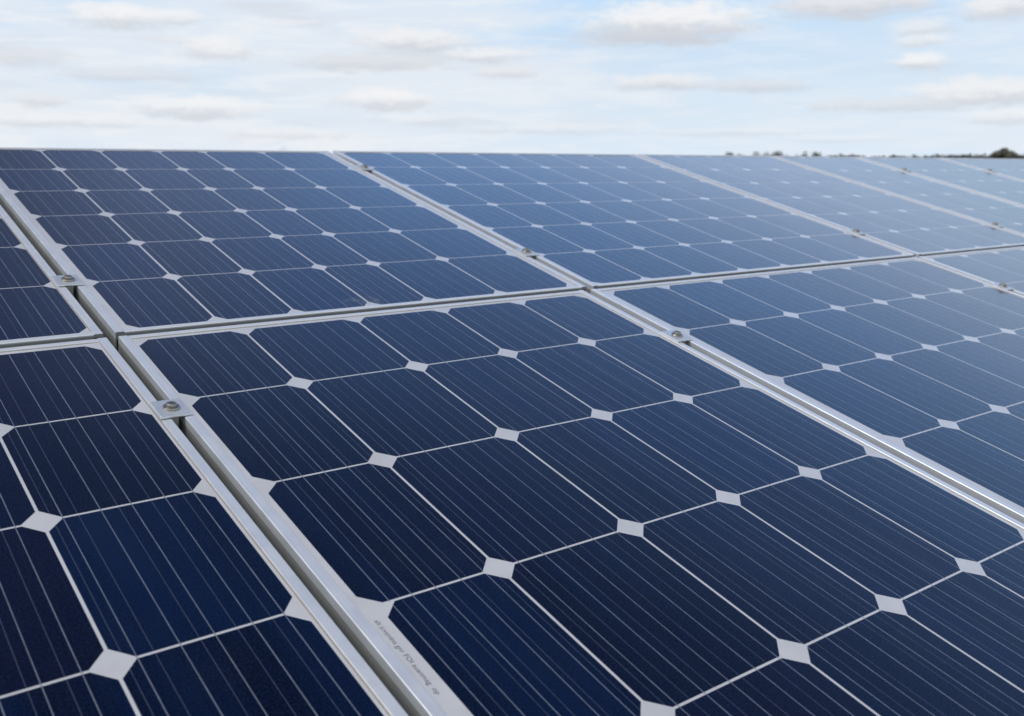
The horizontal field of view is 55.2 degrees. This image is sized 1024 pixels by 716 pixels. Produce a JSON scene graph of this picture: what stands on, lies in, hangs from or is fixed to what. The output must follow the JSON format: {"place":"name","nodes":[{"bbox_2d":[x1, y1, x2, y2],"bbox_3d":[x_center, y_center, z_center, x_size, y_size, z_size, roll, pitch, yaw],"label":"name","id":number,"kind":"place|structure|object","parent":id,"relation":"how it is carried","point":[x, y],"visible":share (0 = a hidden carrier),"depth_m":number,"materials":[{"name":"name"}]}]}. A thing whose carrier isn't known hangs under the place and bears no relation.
{"place":"outdoors","nodes":[
{"label":"outdoors","id":0,"kind":"place"},
{"bbox_2d":[0,0,1023,157],"label":"sky","id":1,"kind":"structure","parent":0,"point":[868,78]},
{"label":"ground","id":2,"kind":"structure","parent":0,"visible":0},
{"bbox_2d":[771,151,783,155],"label":"bushy tree","id":3,"kind":"object","parent":2,"relation":"on","point":[776,153],"visible":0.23,"depth_m":283.44,"materials":[{"name":"green plant"}]},
{"bbox_2d":[811,151,821,155],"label":"bushy tree","id":4,"kind":"object","parent":2,"relation":"on","point":[816,154],"visible":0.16,"depth_m":280.69,"materials":[{"name":"green plant"}]},
{"bbox_2d":[752,153,1023,158],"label":"hedge","id":5,"kind":"object","parent":2,"relation":"on","point":[969,155],"visible":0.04,"depth_m":304.60,"materials":[{"name":"green plant"}]},
{"bbox_2d":[989,147,1020,158],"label":"bushy tree","id":6,"kind":"object","parent":2,"relation":"on","point":[1003,153],"visible":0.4,"depth_m":263.29,"materials":[{"name":"green plant"}]},
{"bbox_3d":[1.517,0.183,2.976,7.170,1.408,2.146,-8,14,-37],"label":"mounting frame","id":7,"kind":"object","parent":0,"visible":0},
{"bbox_2d":[0,205,102,347],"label":"solar panel","id":8,"kind":"object","parent":7,"relation":"on","point":[38,306],"visible":0.9,"depth_m":1.50,"materials":[{"name":"glass"}]},
{"bbox_2d":[51,274,83,294],"bbox_3d":[-0.725,-0.110,1.598,0.040,0.051,0.047,-8,28,-37],"label":"panel clamp","id":9,"kind":"object","parent":7,"relation":"attached to","point":[68,282],"visible":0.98,"depth_m":1.58,"materials":[{"name":"silver metal"}]},
{"bbox_2d":[148,398,191,427],"bbox_3d":[-0.438,0.080,1.253,0.040,0.051,0.047,-8,28,-37],"label":"panel clamp","id":10,"kind":"object","parent":7,"relation":"attached to","point":[174,410],"visible":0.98,"depth_m":1.24,"materials":[{"name":"metal"}]},
{"bbox_2d":[0,337,407,715],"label":"solar panel","id":11,"kind":"object","parent":7,"relation":"on","point":[146,569],"visible":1,"depth_m":0.94,"materials":[{"name":"glass"}]},
{"bbox_2d":[0,147,585,350],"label":"solar panel","id":12,"kind":"object","parent":7,"relation":"on","point":[141,241],"visible":0.98,"depth_m":1.97,"materials":[{"name":"glass"}]},
{"bbox_2d":[354,164,374,171],"bbox_3d":[-0.406,-0.503,2.676,0.040,0.051,0.047,-8,28,-37],"label":"panel clamp","id":13,"kind":"object","parent":7,"relation":"attached to","point":[365,167],"visible":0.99,"depth_m":2.66,"materials":[{"name":"silver metal"}]},
{"bbox_2d":[512,248,538,257],"bbox_3d":[0.028,-0.217,2.159,0.040,0.051,0.047,-8,28,-37],"label":"panel clamp","id":14,"kind":"object","parent":7,"relation":"attached to","point":[525,252],"visible":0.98,"depth_m":2.15,"materials":[{"name":"silver metal"}]},
{"bbox_2d":[118,290,1023,715],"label":"solar panel","id":15,"kind":"object","parent":7,"relation":"on","point":[580,502],"visible":1,"depth_m":1.17,"materials":[{"name":"glass"}]},
{"bbox_2d":[333,150,914,293],"bbox_3d":[0.303,-0.424,2.786,1.214,0.042,1.153,-8,28,-37],"label":"solar panel","id":16,"kind":"object","parent":7,"relation":"on","point":[593,221],"visible":0.98,"depth_m":2.65,"materials":[{"name":"glass"}]},
{"bbox_2d":[660,330,692,343],"bbox_3d":[0.299,-0.025,1.804,0.040,0.051,0.047,-8,28,-37],"label":"panel clamp","id":17,"kind":"object","parent":7,"relation":"attached to","point":[677,336],"visible":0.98,"depth_m":1.79,"materials":[{"name":"silver metal"}]},
{"bbox_2d":[590,257,1023,523],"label":"solar panel","id":18,"kind":"object","parent":7,"relation":"on","point":[917,362],"visible":0.98,"depth_m":1.90,"materials":[{"name":"glass"}]},
{"bbox_2d":[638,154,1023,257],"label":"solar panel","id":19,"kind":"object","parent":7,"relation":"on","point":[917,229],"visible":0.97,"depth_m":3.30,"materials":[{"name":"glass"}]},
{"bbox_2d":[846,229,865,234],"bbox_3d":[1.010,-0.356,2.891,0.040,0.051,0.047,-8,28,-37],"label":"panel clamp","id":20,"kind":"object","parent":7,"relation":"attached to","point":[856,231],"visible":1,"depth_m":2.88,"materials":[{"name":"silver metal"}]},
{"bbox_2d":[774,156,1023,234],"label":"solar panel","id":21,"kind":"object","parent":7,"relation":"on","point":[984,208],"visible":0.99,"depth_m":3.83,"materials":[{"name":"glass"}]},
{"bbox_2d":[897,168,910,171],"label":"panel clamp","id":22,"kind":"object","parent":7,"relation":"attached to","point":[904,169],"visible":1,"depth_m":4.21,"materials":[{"name":"silver metal"}]},
{"bbox_2d":[859,157,1023,205],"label":"solar panel","id":23,"kind":"object","parent":7,"relation":"on","point":[999,186],"visible":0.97,"depth_m":4.35,"materials":[{"name":"glass"}]},
{"bbox_2d":[919,246,1023,295],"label":"solar panel","id":24,"kind":"object","parent":7,"relation":"on","point":[1004,265],"visible":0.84,"depth_m":2.75,"materials":[{"name":"glass"}]},
{"bbox_2d":[943,158,1023,180],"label":"solar panel","id":25,"kind":"object","parent":7,"relation":"on","point":[1013,168],"visible":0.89,"depth_m":4.86,"materials":[{"name":"glass"}]},
{"bbox_2d":[985,222,1003,227],"bbox_3d":[1.641,-0.438,3.343,0.040,0.051,0.047,-8,28,-37],"label":"panel clamp","id":26,"kind":"object","parent":7,"relation":"attached to","point":[995,224],"visible":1,"depth_m":3.33,"materials":[{"name":"silver metal"}]},
{"bbox_2d":[990,283,1014,290],"bbox_3d":[1.268,-0.170,2.544,0.040,0.051,0.047,-8,28,-37],"label":"panel clamp","id":27,"kind":"object","parent":7,"relation":"attached to","point":[1003,286],"visible":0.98,"depth_m":2.53,"materials":[{"name":"silver metal"}]}
]}

